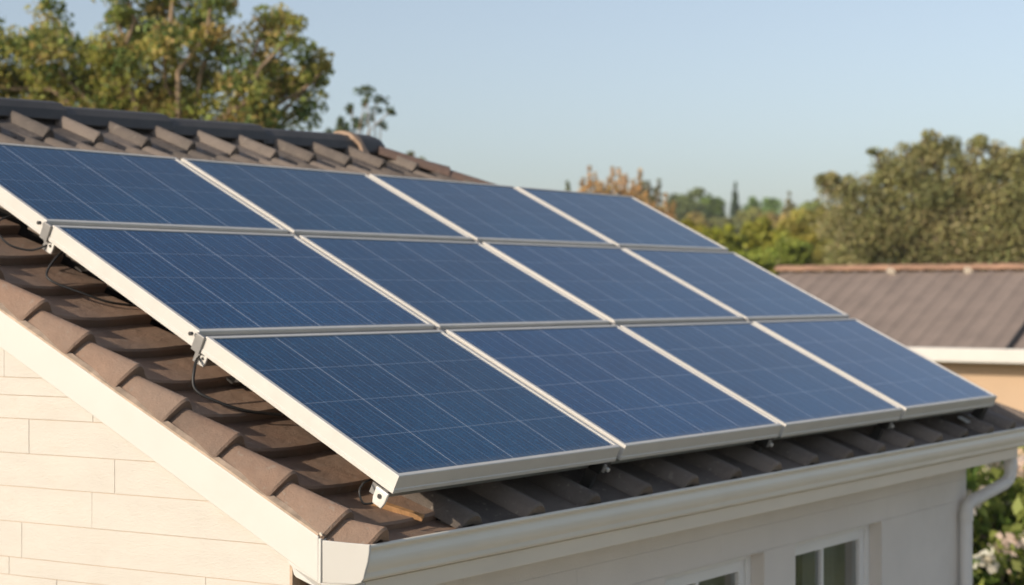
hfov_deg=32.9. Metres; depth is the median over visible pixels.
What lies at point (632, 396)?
solar panel
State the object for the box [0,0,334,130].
broadleaf tree
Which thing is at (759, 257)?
bush
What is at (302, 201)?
solar panel
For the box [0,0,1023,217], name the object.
sky
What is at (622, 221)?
solar panel
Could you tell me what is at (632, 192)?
shrub
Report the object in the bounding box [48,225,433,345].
solar panel
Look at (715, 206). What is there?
tree
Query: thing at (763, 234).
bush
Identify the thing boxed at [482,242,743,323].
solar panel
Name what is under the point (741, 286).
solar panel
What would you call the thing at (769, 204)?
hill tree
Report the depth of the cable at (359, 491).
5.34 m
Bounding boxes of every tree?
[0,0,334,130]
[324,83,396,139]
[406,151,426,160]
[664,187,707,220]
[687,212,710,227]
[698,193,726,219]
[707,216,736,228]
[719,220,747,234]
[729,181,740,217]
[734,207,768,222]
[740,196,783,215]
[756,211,789,228]
[781,191,795,215]
[795,199,826,210]
[808,128,1023,270]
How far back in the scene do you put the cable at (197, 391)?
5.76 m
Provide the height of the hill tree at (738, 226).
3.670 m
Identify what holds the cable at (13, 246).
hanging from the mounting rail at (45, 233)
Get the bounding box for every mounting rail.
[37,221,723,272]
[188,318,847,383]
[369,407,988,507]
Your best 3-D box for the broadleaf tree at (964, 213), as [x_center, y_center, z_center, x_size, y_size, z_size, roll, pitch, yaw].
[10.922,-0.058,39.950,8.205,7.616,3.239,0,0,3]
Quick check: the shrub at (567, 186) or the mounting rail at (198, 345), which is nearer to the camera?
the mounting rail at (198, 345)
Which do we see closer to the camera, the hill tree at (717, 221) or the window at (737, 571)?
the window at (737, 571)
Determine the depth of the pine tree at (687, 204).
198.97 m
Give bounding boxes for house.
[0,97,1023,584]
[775,263,1023,472]
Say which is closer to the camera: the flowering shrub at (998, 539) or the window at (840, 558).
the window at (840, 558)
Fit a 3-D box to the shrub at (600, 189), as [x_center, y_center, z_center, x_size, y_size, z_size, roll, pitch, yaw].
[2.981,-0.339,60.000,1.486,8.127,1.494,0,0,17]
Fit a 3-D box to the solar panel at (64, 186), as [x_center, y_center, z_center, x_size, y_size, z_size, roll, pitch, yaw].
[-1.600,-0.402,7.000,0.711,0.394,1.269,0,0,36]
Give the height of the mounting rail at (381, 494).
0.151 m
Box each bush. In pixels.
[678,217,705,232]
[697,223,749,252]
[735,247,772,270]
[739,215,798,273]
[764,237,813,275]
[776,208,824,270]
[803,206,847,270]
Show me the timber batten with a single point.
(403, 511)
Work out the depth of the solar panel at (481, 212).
9.01 m
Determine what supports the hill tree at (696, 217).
on the ground
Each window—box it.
[665,555,750,584]
[795,525,868,584]
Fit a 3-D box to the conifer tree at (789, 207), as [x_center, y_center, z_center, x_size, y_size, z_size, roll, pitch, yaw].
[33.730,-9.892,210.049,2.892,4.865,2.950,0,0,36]
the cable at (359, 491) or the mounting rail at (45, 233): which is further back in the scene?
the mounting rail at (45, 233)
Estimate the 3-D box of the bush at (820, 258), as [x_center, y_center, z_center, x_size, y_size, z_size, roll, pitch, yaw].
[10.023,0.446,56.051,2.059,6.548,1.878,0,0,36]
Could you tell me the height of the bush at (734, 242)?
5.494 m
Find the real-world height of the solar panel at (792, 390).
0.470 m
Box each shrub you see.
[565,180,570,190]
[578,166,613,194]
[609,166,649,202]
[639,179,662,209]
[643,192,678,220]
[966,446,1023,584]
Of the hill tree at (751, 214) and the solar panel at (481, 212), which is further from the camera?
the hill tree at (751, 214)
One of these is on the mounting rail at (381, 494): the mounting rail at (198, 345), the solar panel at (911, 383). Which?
the solar panel at (911, 383)
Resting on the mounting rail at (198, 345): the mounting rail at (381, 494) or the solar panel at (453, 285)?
the solar panel at (453, 285)
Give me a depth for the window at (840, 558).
8.52 m
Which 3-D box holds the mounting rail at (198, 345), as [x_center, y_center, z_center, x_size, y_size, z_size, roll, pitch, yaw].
[0.421,0.223,7.870,0.093,0.185,5.094,0,0,36]
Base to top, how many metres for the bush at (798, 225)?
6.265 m
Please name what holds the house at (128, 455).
on the ground
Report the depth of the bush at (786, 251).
42.66 m
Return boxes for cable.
[0,214,46,250]
[45,251,137,306]
[192,355,280,415]
[358,479,372,504]
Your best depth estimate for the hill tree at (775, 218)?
184.09 m
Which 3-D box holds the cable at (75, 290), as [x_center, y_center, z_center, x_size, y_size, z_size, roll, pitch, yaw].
[-1.518,-0.055,6.251,0.287,0.216,0.177,0,0,17]
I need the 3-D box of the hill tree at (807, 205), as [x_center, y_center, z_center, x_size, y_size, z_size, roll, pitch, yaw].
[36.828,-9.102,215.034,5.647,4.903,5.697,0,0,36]
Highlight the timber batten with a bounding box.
[372,502,424,521]
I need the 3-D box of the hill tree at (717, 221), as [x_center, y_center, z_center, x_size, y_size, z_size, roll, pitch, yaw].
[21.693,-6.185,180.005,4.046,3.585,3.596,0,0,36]
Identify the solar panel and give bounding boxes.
[0,143,287,233]
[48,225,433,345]
[181,158,472,241]
[201,330,619,493]
[299,235,609,328]
[369,174,614,246]
[445,325,781,459]
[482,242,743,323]
[516,187,728,251]
[620,322,902,436]
[624,248,848,320]
[753,318,996,418]
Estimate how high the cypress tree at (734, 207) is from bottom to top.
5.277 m
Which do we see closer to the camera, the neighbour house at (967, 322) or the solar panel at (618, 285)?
the solar panel at (618, 285)
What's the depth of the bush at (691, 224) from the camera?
45.74 m
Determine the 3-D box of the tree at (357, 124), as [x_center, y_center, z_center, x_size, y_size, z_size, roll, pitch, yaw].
[-2.229,0.346,25.040,1.224,6.734,1.233,0,0,36]
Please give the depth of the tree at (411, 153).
33.99 m
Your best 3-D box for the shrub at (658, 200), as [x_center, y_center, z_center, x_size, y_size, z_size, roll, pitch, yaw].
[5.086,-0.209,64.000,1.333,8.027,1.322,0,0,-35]
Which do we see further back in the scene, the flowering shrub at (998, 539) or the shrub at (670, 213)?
the shrub at (670, 213)
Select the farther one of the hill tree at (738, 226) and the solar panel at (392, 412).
the hill tree at (738, 226)

